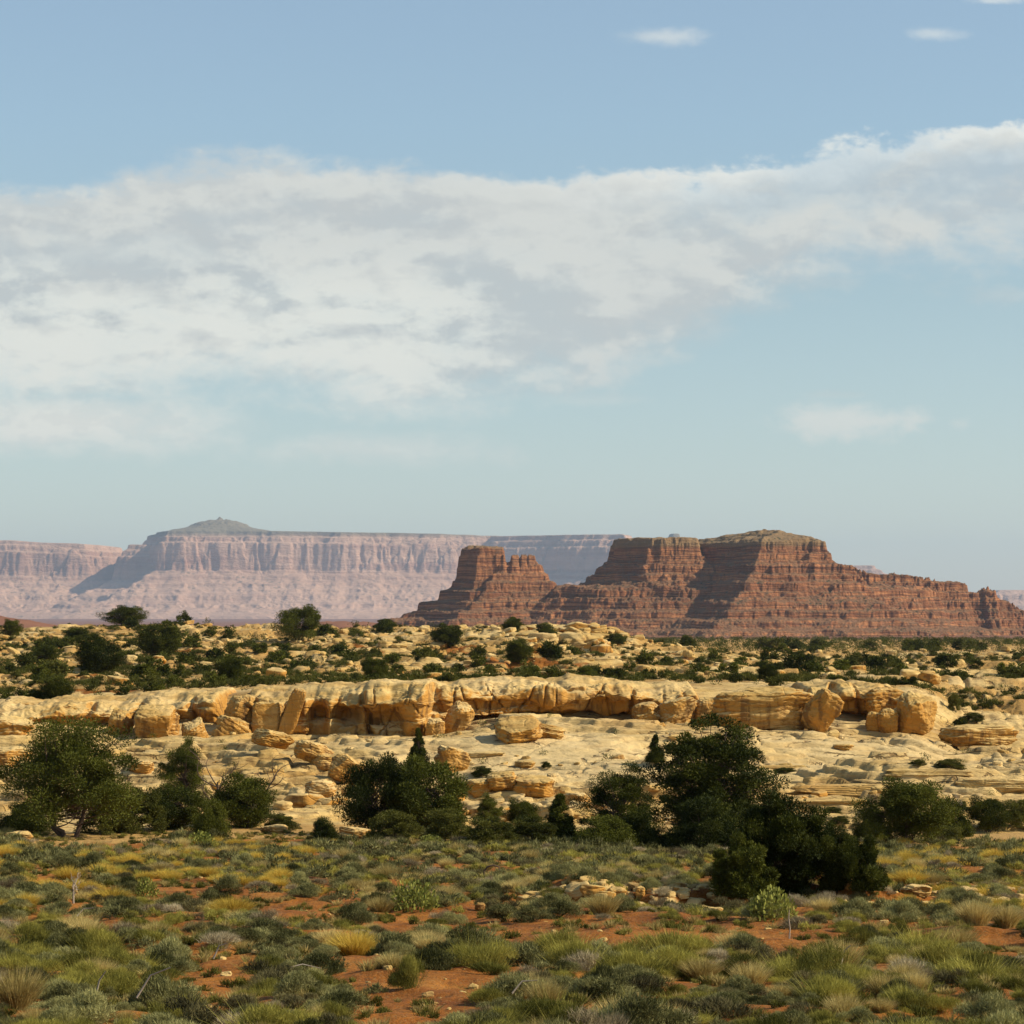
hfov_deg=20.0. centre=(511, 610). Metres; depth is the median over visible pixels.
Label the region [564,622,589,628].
loose rock
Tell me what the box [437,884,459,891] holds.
grass tuft
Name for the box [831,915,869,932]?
green shrub
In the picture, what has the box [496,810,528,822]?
loose rock
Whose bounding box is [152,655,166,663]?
loose rock
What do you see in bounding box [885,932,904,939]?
dark shrub
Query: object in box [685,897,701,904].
loose rock
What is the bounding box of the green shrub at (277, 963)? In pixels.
[269,958,283,967]
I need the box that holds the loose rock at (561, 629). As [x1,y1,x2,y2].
[558,627,564,631]
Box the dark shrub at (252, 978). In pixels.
[238,971,265,989]
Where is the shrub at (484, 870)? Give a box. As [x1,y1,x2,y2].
[483,864,499,874]
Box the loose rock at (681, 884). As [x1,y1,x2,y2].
[673,882,686,887]
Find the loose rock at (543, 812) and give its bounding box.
[539,805,573,819]
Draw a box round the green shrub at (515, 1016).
[463,996,541,1023]
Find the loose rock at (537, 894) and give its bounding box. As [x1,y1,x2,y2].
[534,890,549,896]
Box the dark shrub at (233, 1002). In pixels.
[219,993,267,1010]
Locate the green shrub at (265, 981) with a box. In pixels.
[251,976,279,990]
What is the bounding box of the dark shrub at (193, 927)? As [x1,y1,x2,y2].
[179,924,205,933]
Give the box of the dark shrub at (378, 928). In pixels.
[368,925,388,932]
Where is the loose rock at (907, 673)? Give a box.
[899,669,919,678]
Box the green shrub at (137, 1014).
[125,1006,148,1023]
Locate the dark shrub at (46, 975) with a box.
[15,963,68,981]
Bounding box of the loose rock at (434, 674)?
[424,672,441,678]
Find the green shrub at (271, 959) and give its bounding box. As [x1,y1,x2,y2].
[224,947,299,974]
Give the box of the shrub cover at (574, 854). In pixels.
[0,832,1023,944]
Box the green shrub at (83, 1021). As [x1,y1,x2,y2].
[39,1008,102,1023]
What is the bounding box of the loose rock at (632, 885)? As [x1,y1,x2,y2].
[626,882,638,889]
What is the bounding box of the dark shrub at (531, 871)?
[526,868,539,874]
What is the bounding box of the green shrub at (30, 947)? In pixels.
[7,933,57,953]
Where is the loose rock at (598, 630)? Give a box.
[591,627,607,632]
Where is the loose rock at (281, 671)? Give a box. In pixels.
[265,667,286,677]
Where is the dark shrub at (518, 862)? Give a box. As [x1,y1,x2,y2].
[510,858,539,866]
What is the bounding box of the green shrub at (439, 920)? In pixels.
[423,915,450,925]
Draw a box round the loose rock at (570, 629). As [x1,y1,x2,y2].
[564,626,583,632]
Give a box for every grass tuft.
[0,925,14,938]
[0,932,20,942]
[0,965,58,1010]
[12,1005,44,1020]
[27,841,50,850]
[53,910,99,929]
[66,916,109,931]
[70,888,92,900]
[73,955,120,976]
[90,840,106,845]
[92,845,109,851]
[114,1009,138,1020]
[138,920,171,931]
[143,846,171,856]
[144,860,175,871]
[160,848,179,858]
[169,932,190,943]
[171,836,192,848]
[183,844,201,850]
[194,899,220,910]
[221,909,245,924]
[222,842,244,852]
[224,986,249,995]
[227,939,260,949]
[248,860,270,869]
[254,837,271,844]
[306,1001,337,1017]
[308,925,349,942]
[332,847,354,858]
[337,860,368,872]
[345,878,365,887]
[356,890,389,898]
[359,878,380,888]
[359,884,378,893]
[362,893,396,912]
[362,922,380,928]
[367,864,406,878]
[369,950,408,967]
[401,852,421,860]
[407,871,429,878]
[409,926,441,938]
[410,934,445,950]
[414,930,447,941]
[429,884,467,895]
[435,858,455,867]
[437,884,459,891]
[447,841,467,853]
[457,847,481,855]
[477,862,494,869]
[501,879,526,892]
[504,878,532,887]
[508,975,552,999]
[515,1015,566,1023]
[516,898,532,908]
[517,873,544,885]
[519,848,541,858]
[519,975,569,1000]
[529,926,586,942]
[535,859,560,866]
[535,866,551,875]
[572,857,586,862]
[578,993,638,1010]
[580,890,625,914]
[591,864,620,874]
[615,860,634,866]
[626,865,640,873]
[643,869,667,877]
[652,1001,694,1020]
[662,878,685,885]
[675,956,728,978]
[697,946,712,956]
[699,878,712,884]
[709,928,751,947]
[724,959,777,987]
[764,982,795,996]
[804,897,840,912]
[813,937,867,966]
[821,991,867,1020]
[861,971,899,997]
[865,996,898,1012]
[882,960,921,974]
[886,952,902,963]
[886,955,916,966]
[895,968,933,990]
[905,855,930,867]
[907,944,925,954]
[920,870,947,883]
[926,850,942,854]
[932,921,989,944]
[946,896,1003,925]
[990,902,1023,928]
[993,880,1008,886]
[1007,945,1023,952]
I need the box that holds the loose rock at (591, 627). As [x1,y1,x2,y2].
[588,625,599,629]
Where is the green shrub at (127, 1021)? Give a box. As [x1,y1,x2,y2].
[102,1010,144,1023]
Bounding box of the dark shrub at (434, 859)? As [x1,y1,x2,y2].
[422,856,440,862]
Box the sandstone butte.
[390,529,1023,636]
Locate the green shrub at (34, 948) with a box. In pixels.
[21,944,54,954]
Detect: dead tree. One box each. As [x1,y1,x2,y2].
[70,872,80,903]
[189,749,247,802]
[247,755,296,788]
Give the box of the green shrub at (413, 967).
[382,938,431,989]
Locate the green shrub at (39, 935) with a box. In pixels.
[2,917,58,945]
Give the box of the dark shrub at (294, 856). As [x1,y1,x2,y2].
[290,854,316,862]
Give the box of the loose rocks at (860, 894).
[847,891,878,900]
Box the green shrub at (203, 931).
[189,920,236,937]
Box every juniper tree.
[0,619,23,635]
[0,713,145,837]
[25,688,44,699]
[29,644,59,661]
[38,676,76,698]
[59,626,100,641]
[74,632,130,673]
[95,605,149,624]
[134,619,183,656]
[146,783,207,829]
[152,734,211,805]
[208,770,278,827]
[217,655,243,680]
[270,603,321,640]
[330,751,404,831]
[360,655,393,675]
[372,618,397,627]
[382,753,473,831]
[407,727,430,768]
[429,622,465,647]
[471,792,503,827]
[499,616,521,631]
[501,638,535,663]
[502,797,540,826]
[535,622,558,633]
[543,793,577,838]
[568,760,661,827]
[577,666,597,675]
[607,632,626,643]
[644,733,666,762]
[677,634,698,645]
[727,787,829,896]
[755,662,779,678]
[809,819,863,894]
[848,776,962,842]
[962,794,1015,832]
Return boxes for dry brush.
[0,877,19,889]
[0,914,22,928]
[0,966,8,978]
[80,884,100,893]
[105,920,143,934]
[114,848,127,854]
[141,902,169,912]
[160,902,186,912]
[194,911,209,920]
[196,929,244,950]
[200,848,217,854]
[211,1009,256,1023]
[245,880,262,888]
[245,907,294,927]
[260,880,273,885]
[265,998,285,1007]
[283,883,300,892]
[287,841,301,846]
[309,876,328,884]
[315,851,339,861]
[357,853,368,862]
[371,838,390,849]
[397,857,421,866]
[422,865,447,875]
[426,908,451,923]
[449,835,467,842]
[461,1004,498,1014]
[476,876,492,882]
[516,964,542,975]
[540,842,554,846]
[560,949,604,970]
[564,1003,634,1023]
[592,912,611,921]
[632,846,645,851]
[637,906,657,911]
[648,896,667,907]
[652,885,671,895]
[660,873,675,882]
[663,902,687,911]
[665,869,681,877]
[668,846,689,857]
[704,947,730,960]
[713,956,738,970]
[777,914,816,929]
[784,891,810,906]
[808,890,835,903]
[819,890,850,899]
[831,914,860,923]
[880,886,895,893]
[886,952,936,977]
[928,858,942,867]
[943,849,953,856]
[945,860,961,869]
[980,879,998,884]
[994,892,1017,898]
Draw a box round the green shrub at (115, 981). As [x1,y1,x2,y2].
[74,963,154,994]
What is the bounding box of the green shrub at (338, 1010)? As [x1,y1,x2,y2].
[309,994,353,1018]
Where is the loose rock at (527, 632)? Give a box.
[515,630,537,636]
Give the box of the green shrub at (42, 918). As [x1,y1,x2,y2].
[33,912,65,922]
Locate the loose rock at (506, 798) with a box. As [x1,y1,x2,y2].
[504,793,524,801]
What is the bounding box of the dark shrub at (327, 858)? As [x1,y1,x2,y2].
[323,856,337,860]
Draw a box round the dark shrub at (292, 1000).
[280,993,317,1008]
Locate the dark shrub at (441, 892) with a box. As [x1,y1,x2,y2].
[435,890,453,898]
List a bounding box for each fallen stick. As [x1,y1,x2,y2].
[96,971,105,991]
[136,967,170,997]
[213,943,226,958]
[291,964,320,968]
[511,980,537,993]
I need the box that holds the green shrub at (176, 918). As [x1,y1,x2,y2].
[155,911,184,924]
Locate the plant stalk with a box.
[788,910,790,938]
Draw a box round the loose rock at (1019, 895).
[1014,893,1023,898]
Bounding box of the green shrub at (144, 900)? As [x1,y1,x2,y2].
[136,895,157,905]
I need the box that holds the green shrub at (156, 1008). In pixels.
[129,999,189,1020]
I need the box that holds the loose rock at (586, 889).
[579,884,604,894]
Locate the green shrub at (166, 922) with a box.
[150,917,180,932]
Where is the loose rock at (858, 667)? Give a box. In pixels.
[848,665,865,669]
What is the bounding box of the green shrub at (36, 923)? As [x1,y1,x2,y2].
[11,916,46,934]
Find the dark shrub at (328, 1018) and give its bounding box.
[316,1011,360,1023]
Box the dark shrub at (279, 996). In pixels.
[272,992,295,1000]
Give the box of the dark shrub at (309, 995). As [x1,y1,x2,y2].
[303,992,318,1000]
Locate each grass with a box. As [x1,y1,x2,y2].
[0,829,1023,1023]
[81,836,916,867]
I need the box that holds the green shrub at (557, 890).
[543,884,565,897]
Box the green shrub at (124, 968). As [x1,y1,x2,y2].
[116,966,131,972]
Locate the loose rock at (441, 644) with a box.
[429,641,447,649]
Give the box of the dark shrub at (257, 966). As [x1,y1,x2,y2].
[242,954,297,978]
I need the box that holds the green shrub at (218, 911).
[205,906,229,915]
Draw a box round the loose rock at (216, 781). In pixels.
[209,779,221,788]
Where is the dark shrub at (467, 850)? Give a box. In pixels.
[463,848,476,855]
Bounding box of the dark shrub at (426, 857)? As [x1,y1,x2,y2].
[421,853,440,859]
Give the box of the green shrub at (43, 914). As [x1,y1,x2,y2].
[35,909,64,918]
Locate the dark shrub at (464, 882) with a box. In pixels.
[448,874,479,888]
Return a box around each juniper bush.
[0,800,53,832]
[1,662,21,671]
[1,690,15,697]
[13,686,28,695]
[14,649,37,668]
[15,642,26,648]
[29,676,42,685]
[31,641,50,649]
[31,664,51,677]
[32,672,45,680]
[33,636,52,646]
[34,658,59,665]
[43,639,56,646]
[45,660,74,675]
[52,639,68,648]
[60,636,76,645]
[73,800,143,834]
[76,669,89,676]
[113,682,131,694]
[114,785,171,834]
[121,618,137,626]
[121,637,138,647]
[123,649,141,655]
[128,616,138,624]
[129,663,158,678]
[133,624,148,631]
[137,661,155,673]
[142,679,157,691]
[143,674,156,682]
[145,656,171,676]
[151,682,166,690]
[159,650,167,659]
[165,675,183,686]
[170,664,192,676]
[172,653,196,663]
[173,610,191,622]
[179,639,189,646]
[179,649,195,658]
[181,630,202,647]
[187,797,232,837]
[190,662,211,672]
[195,655,211,660]
[200,626,217,636]
[202,647,226,658]
[208,669,219,676]
[209,674,226,685]
[212,659,224,671]
[220,624,236,638]
[222,640,239,653]
[239,675,249,682]
[240,656,252,664]
[243,639,255,646]
[249,672,260,677]
[252,642,270,653]
[252,677,269,684]
[260,813,302,829]
[265,649,286,662]
[267,648,289,658]
[269,642,284,646]
[273,649,293,659]
[278,643,295,650]
[287,657,311,669]
[303,816,338,840]
[307,643,329,655]
[307,656,314,664]
[315,623,337,635]
[327,643,357,656]
[335,676,349,681]
[340,651,360,660]
[347,627,359,634]
[365,673,378,679]
[365,809,423,839]
[366,646,382,656]
[376,620,391,633]
[383,652,401,662]
[390,663,404,671]
[412,644,436,660]
[414,649,443,659]
[421,807,471,840]
[422,662,442,672]
[436,676,453,681]
[443,672,457,681]
[452,663,466,671]
[462,814,520,843]
[466,673,480,677]
[467,645,486,656]
[470,655,487,667]
[483,663,502,668]
[484,665,499,673]
[510,814,558,842]
[519,658,533,668]
[524,664,542,674]
[524,671,535,676]
[536,639,559,657]
[542,666,564,677]
[550,643,564,658]
[564,645,581,654]
[569,814,638,844]
[592,667,603,675]
[599,668,614,675]
[605,667,626,678]
[623,662,637,670]
[623,806,668,848]
[634,647,658,665]
[641,668,656,674]
[658,792,743,849]
[660,655,671,662]
[660,672,673,678]
[683,669,696,675]
[687,663,711,672]
[693,656,704,661]
[693,675,706,682]
[707,647,723,659]
[707,829,780,899]
[715,662,742,673]
[728,672,742,682]
[729,655,748,665]
[754,636,767,649]
[754,659,771,665]
[760,646,779,659]
[762,675,784,685]
[764,637,784,649]
[770,661,784,669]
[773,642,791,653]
[782,636,790,643]
[782,650,808,668]
[787,641,801,649]
[794,650,806,655]
[798,660,824,672]
[804,653,814,660]
[805,643,821,648]
[806,645,820,653]
[810,638,825,649]
[815,661,828,667]
[822,640,833,647]
[825,659,851,670]
[825,673,844,680]
[829,675,843,679]
[834,834,891,891]
[842,656,857,665]
[848,651,862,664]
[850,803,890,839]
[860,653,876,665]
[863,640,878,649]
[865,656,886,669]
[880,653,892,658]
[884,654,902,666]
[893,657,906,666]
[896,663,908,671]
[899,676,920,684]
[901,638,913,650]
[907,639,923,649]
[922,825,963,839]
[926,648,937,655]
[928,640,941,651]
[934,653,959,667]
[937,798,975,837]
[939,667,951,675]
[950,638,966,649]
[950,671,974,677]
[951,717,967,725]
[952,653,962,658]
[952,668,968,674]
[962,640,975,649]
[963,651,974,660]
[968,657,984,667]
[976,641,988,649]
[994,662,1015,674]
[1004,666,1017,673]
[1005,686,1019,692]
[1005,797,1023,827]
[1011,650,1023,659]
[1013,663,1023,677]
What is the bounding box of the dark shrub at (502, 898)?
[481,892,512,902]
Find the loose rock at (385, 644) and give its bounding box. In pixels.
[377,641,392,647]
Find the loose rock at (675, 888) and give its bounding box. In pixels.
[673,886,690,890]
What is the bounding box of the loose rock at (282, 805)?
[272,800,292,809]
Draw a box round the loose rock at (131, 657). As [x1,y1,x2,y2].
[121,655,137,664]
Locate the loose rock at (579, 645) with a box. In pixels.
[571,642,586,648]
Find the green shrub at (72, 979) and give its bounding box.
[48,969,101,987]
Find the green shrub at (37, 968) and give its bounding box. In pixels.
[13,963,50,979]
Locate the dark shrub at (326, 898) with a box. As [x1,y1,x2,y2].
[317,893,337,903]
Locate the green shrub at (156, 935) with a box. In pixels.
[129,923,166,944]
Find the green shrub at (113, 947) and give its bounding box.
[90,941,134,954]
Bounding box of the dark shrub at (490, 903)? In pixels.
[473,896,500,909]
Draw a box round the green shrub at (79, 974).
[35,961,101,988]
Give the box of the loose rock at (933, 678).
[917,671,941,684]
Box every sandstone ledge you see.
[0,686,235,724]
[245,673,698,736]
[791,679,899,715]
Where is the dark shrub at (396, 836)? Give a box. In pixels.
[383,834,405,839]
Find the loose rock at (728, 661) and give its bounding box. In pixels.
[723,659,733,665]
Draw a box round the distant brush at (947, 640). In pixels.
[0,617,1023,817]
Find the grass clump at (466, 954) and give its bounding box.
[431,922,529,967]
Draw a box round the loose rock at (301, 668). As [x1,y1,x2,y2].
[292,666,309,671]
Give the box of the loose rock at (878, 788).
[871,785,882,793]
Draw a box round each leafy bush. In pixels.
[133,876,159,897]
[185,830,216,845]
[391,879,441,912]
[419,834,442,843]
[746,884,798,921]
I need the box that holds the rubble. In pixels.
[0,620,1023,1020]
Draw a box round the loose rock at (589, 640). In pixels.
[585,638,604,643]
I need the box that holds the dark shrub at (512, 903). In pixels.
[492,898,519,910]
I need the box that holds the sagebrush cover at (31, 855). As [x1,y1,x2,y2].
[0,825,1023,1023]
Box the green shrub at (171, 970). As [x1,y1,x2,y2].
[130,959,187,980]
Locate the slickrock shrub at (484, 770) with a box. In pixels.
[468,766,491,776]
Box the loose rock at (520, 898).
[516,896,534,901]
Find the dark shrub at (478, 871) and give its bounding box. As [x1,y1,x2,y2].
[468,869,486,873]
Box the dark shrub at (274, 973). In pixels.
[255,968,284,982]
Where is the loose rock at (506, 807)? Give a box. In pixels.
[478,805,509,812]
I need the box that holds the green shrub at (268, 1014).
[194,992,326,1023]
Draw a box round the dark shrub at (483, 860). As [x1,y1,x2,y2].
[478,858,487,862]
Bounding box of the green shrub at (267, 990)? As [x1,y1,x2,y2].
[244,975,280,995]
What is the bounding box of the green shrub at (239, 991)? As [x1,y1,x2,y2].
[230,989,260,996]
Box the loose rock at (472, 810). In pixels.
[468,806,481,813]
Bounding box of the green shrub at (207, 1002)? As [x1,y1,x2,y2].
[150,992,211,1009]
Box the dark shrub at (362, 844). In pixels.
[349,843,370,849]
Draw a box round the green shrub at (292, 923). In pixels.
[281,916,307,926]
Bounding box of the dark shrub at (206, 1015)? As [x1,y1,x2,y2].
[161,989,229,1023]
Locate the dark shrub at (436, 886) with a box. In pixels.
[424,885,442,894]
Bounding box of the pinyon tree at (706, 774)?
[636,711,790,836]
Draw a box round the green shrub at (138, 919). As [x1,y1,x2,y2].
[119,911,152,925]
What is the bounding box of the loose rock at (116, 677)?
[107,675,132,684]
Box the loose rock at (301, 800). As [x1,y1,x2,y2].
[284,793,324,807]
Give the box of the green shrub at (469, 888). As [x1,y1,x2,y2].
[464,882,481,890]
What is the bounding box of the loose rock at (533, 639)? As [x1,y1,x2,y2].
[524,637,536,641]
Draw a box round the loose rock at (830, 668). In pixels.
[826,666,840,673]
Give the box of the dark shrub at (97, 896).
[90,894,113,902]
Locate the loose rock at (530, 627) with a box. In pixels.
[526,625,535,629]
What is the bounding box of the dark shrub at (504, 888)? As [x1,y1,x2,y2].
[499,884,512,893]
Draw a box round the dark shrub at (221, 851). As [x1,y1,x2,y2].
[216,849,234,856]
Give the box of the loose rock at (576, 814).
[571,807,589,818]
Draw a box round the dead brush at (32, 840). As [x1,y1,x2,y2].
[29,838,580,849]
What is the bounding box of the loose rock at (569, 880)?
[566,874,577,881]
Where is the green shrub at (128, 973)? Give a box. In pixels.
[97,964,138,982]
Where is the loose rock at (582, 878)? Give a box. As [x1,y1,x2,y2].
[578,876,597,881]
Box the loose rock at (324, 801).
[315,798,337,804]
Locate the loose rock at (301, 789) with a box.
[288,786,305,793]
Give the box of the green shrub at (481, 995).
[456,980,520,1004]
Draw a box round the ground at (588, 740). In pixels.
[0,616,1023,1023]
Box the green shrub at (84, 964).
[55,957,123,977]
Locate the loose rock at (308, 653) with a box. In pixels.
[305,650,320,656]
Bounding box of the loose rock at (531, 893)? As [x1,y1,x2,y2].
[525,891,537,895]
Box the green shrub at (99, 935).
[61,915,134,955]
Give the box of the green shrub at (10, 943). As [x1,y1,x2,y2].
[3,931,31,948]
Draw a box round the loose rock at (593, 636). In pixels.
[583,634,603,639]
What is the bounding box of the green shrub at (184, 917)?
[159,911,195,920]
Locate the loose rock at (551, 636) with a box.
[528,633,556,640]
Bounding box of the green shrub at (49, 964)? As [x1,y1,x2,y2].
[20,951,66,972]
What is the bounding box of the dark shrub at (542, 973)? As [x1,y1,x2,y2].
[526,967,552,981]
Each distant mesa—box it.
[0,517,631,618]
[668,534,679,536]
[853,565,884,574]
[995,590,1023,609]
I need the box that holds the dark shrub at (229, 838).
[222,837,236,844]
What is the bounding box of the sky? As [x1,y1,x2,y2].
[0,0,1023,592]
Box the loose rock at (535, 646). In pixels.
[532,642,542,652]
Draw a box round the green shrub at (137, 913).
[115,908,139,917]
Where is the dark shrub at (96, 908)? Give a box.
[93,906,107,916]
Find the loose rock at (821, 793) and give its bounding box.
[811,790,827,796]
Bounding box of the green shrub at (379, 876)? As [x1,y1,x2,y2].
[368,871,388,880]
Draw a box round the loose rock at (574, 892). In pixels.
[565,881,588,898]
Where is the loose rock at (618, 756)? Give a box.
[610,754,624,759]
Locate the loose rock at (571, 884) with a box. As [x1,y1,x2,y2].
[565,882,579,889]
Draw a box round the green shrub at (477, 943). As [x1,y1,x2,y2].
[444,938,505,950]
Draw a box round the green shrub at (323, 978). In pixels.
[276,967,343,984]
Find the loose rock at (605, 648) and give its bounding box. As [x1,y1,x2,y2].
[591,644,613,652]
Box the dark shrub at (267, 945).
[264,941,289,948]
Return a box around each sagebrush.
[0,860,27,876]
[0,874,38,887]
[0,885,23,899]
[0,905,29,914]
[0,907,26,919]
[0,921,12,930]
[0,938,24,958]
[0,942,12,950]
[0,1014,21,1023]
[4,897,33,907]
[9,880,42,894]
[18,884,47,895]
[24,995,74,1011]
[32,880,72,898]
[35,951,69,967]
[36,1004,81,1023]
[37,919,51,925]
[38,977,82,997]
[38,980,117,1010]
[41,851,80,868]
[41,900,80,914]
[42,919,88,938]
[43,931,70,948]
[50,944,91,955]
[50,987,118,1023]
[74,981,99,992]
[78,851,104,861]
[79,901,100,914]
[95,895,146,916]
[96,872,120,880]
[100,986,118,998]
[102,895,141,904]
[109,875,150,892]
[110,1001,136,1010]
[115,926,141,943]
[116,958,151,972]
[117,888,135,897]
[120,859,142,866]
[125,972,205,1005]
[128,1001,150,1012]
[130,1011,202,1023]
[136,935,192,961]
[143,941,193,973]
[154,892,192,903]
[158,995,189,1009]
[160,959,200,975]
[167,1017,195,1023]
[183,858,214,868]
[193,925,234,939]
[199,887,232,901]
[208,873,242,893]
[225,908,274,926]
[227,1003,266,1015]
[228,925,267,944]
[229,851,254,864]
[247,916,296,937]
[247,926,273,944]
[255,946,284,962]
[266,926,316,944]
[272,943,302,954]
[272,968,318,994]
[276,863,302,871]
[277,959,307,973]
[282,938,307,947]
[287,880,306,885]
[287,882,323,897]
[288,951,350,974]
[289,871,310,882]
[291,866,308,874]
[292,938,327,951]
[292,1017,317,1023]
[294,918,329,929]
[300,979,332,992]
[302,990,354,1008]
[305,967,334,982]
[306,986,371,1016]
[312,943,339,955]
[319,983,354,995]
[323,987,358,1007]
[327,873,362,888]
[331,853,363,868]
[333,900,378,924]
[334,866,364,877]
[341,860,367,874]
[352,901,367,909]
[359,890,391,904]
[365,859,381,869]
[368,881,409,893]
[373,930,417,953]
[380,862,407,873]
[380,942,415,955]
[399,945,460,970]
[406,921,449,937]
[412,934,452,948]
[421,923,506,952]
[421,1013,471,1023]
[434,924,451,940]
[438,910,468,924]
[440,1011,465,1022]
[443,867,471,882]
[446,892,470,903]
[456,853,482,864]
[459,1009,533,1023]
[462,870,477,876]
[468,886,491,899]
[471,879,502,893]
[474,969,557,999]
[475,888,503,902]
[475,995,512,1007]
[476,878,491,885]
[482,902,522,921]
[488,999,519,1009]
[492,871,520,885]
[500,940,558,966]
[507,995,525,1001]
[512,904,552,922]
[521,897,536,902]
[526,892,573,910]
[528,1014,574,1023]
[537,898,586,918]
[542,862,563,880]
[547,959,583,972]
[547,973,578,989]
[549,862,582,880]
[563,973,644,998]
[568,866,601,881]
[575,962,630,998]
[577,897,591,906]
[587,989,677,1023]
[588,937,623,958]
[595,871,630,882]
[609,893,636,912]
[610,963,659,979]
[615,868,639,881]
[623,971,674,996]
[625,854,654,861]
[636,877,662,890]
[637,1004,703,1023]
[645,944,679,958]
[650,864,682,874]
[657,900,686,911]
[666,873,699,883]
[679,903,713,911]
[687,984,717,994]
[694,990,749,1005]
[700,863,711,872]
[703,864,728,876]
[710,932,768,950]
[711,973,767,997]
[726,989,763,1002]
[735,900,780,918]
[741,995,768,1004]
[761,989,793,1004]
[772,1007,818,1023]
[776,978,803,989]
[786,991,822,1006]
[791,987,805,997]
[804,968,869,993]
[828,897,877,920]
[835,1006,881,1023]
[853,922,883,937]
[856,958,872,966]
[860,965,883,973]
[863,1011,920,1023]
[865,934,912,948]
[871,898,921,922]
[878,977,921,992]
[878,985,915,997]
[885,865,901,870]
[900,897,931,915]
[915,911,926,918]
[918,959,935,974]
[918,1015,950,1023]
[922,853,942,860]
[924,902,951,917]
[929,907,959,926]
[933,886,966,899]
[943,891,962,900]
[949,889,993,907]
[949,989,1017,1019]
[956,941,983,952]
[957,898,989,907]
[959,1009,1023,1023]
[961,872,995,883]
[970,941,990,951]
[979,861,1002,874]
[983,857,1017,868]
[983,872,1001,880]
[986,882,1013,897]
[987,867,1019,877]
[994,954,1023,966]
[1001,1000,1023,1010]
[1005,905,1023,916]
[1010,1005,1023,1020]
[1013,997,1023,1007]
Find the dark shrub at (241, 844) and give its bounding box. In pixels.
[232,842,246,846]
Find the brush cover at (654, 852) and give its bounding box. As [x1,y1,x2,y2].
[6,828,946,881]
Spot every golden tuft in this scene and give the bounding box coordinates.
[0,843,18,857]
[0,898,8,905]
[13,892,41,903]
[30,877,62,885]
[49,864,87,879]
[63,877,97,892]
[74,851,88,856]
[80,861,118,870]
[82,880,105,890]
[82,885,137,900]
[104,866,131,873]
[106,855,121,861]
[113,851,146,862]
[134,870,154,879]
[144,851,166,862]
[147,868,183,878]
[159,871,184,881]
[168,860,184,866]
[174,848,196,853]
[182,865,196,871]
[194,866,221,876]
[204,895,258,912]
[206,873,223,883]
[212,836,225,841]
[222,837,244,844]
[235,875,259,886]
[243,843,260,848]
[250,850,265,858]
[257,873,277,881]
[263,865,293,878]
[269,877,288,886]
[276,851,291,857]
[283,882,300,892]
[290,843,312,850]
[297,844,318,854]
[314,883,330,895]
[323,925,381,955]
[876,855,905,864]
[890,868,929,883]
[892,848,922,855]
[894,892,924,901]
[895,836,914,843]
[897,850,921,859]
[911,864,926,871]
[922,844,951,849]
[926,853,953,864]
[928,882,963,890]
[941,854,963,859]
[950,854,969,864]
[971,884,1011,896]
[979,846,1010,857]
[984,895,1009,906]
[1008,846,1023,854]
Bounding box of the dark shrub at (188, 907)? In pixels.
[162,895,207,913]
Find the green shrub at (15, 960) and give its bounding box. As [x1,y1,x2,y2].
[0,943,36,973]
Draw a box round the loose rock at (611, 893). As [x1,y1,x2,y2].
[597,891,615,898]
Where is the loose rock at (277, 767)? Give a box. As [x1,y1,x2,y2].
[269,765,283,772]
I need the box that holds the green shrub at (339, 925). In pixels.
[327,919,356,930]
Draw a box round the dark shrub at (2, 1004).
[0,1002,9,1012]
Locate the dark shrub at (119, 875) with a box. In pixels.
[113,871,132,877]
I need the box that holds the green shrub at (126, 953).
[94,945,145,959]
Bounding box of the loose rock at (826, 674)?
[819,672,836,677]
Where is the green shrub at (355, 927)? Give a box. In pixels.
[342,922,373,931]
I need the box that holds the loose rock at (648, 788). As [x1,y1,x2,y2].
[642,784,664,791]
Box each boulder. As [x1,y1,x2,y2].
[0,715,34,735]
[0,746,32,767]
[4,831,32,838]
[5,696,44,704]
[46,704,90,725]
[105,707,133,734]
[129,759,153,773]
[134,704,175,737]
[168,713,179,735]
[181,717,208,737]
[211,715,251,736]
[225,694,256,722]
[251,702,284,732]
[251,728,294,749]
[260,824,288,833]
[278,688,305,734]
[294,739,333,762]
[305,779,336,797]
[310,753,334,770]
[328,753,362,782]
[339,826,369,839]
[425,718,444,735]
[434,745,471,772]
[443,701,474,733]
[466,779,491,797]
[467,751,505,757]
[474,902,484,910]
[486,771,516,791]
[494,715,543,743]
[512,774,555,797]
[514,760,534,767]
[540,723,564,738]
[565,792,590,805]
[608,886,626,894]
[631,702,660,720]
[635,886,644,897]
[658,696,696,723]
[694,697,715,725]
[711,686,813,730]
[755,765,806,770]
[760,796,864,811]
[785,783,899,796]
[800,688,843,732]
[833,744,853,750]
[863,687,903,712]
[865,711,879,731]
[877,708,898,732]
[884,768,972,776]
[893,691,937,735]
[900,884,931,896]
[938,724,1018,746]
[954,778,1023,792]
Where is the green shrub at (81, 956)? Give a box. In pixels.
[53,934,132,969]
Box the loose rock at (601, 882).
[590,881,605,885]
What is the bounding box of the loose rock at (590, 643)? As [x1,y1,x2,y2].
[583,639,602,648]
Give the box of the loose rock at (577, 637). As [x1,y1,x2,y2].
[558,633,585,643]
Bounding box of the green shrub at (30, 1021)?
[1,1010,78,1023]
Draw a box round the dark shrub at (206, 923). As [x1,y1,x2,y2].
[184,918,215,927]
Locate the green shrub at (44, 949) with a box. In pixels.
[21,946,66,955]
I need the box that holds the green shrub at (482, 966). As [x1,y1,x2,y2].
[470,954,517,975]
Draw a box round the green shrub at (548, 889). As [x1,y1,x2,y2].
[538,888,553,895]
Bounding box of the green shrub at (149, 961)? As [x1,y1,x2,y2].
[120,949,164,971]
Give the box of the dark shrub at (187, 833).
[183,830,195,837]
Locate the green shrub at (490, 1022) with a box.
[414,1006,529,1023]
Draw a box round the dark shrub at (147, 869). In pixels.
[125,866,154,873]

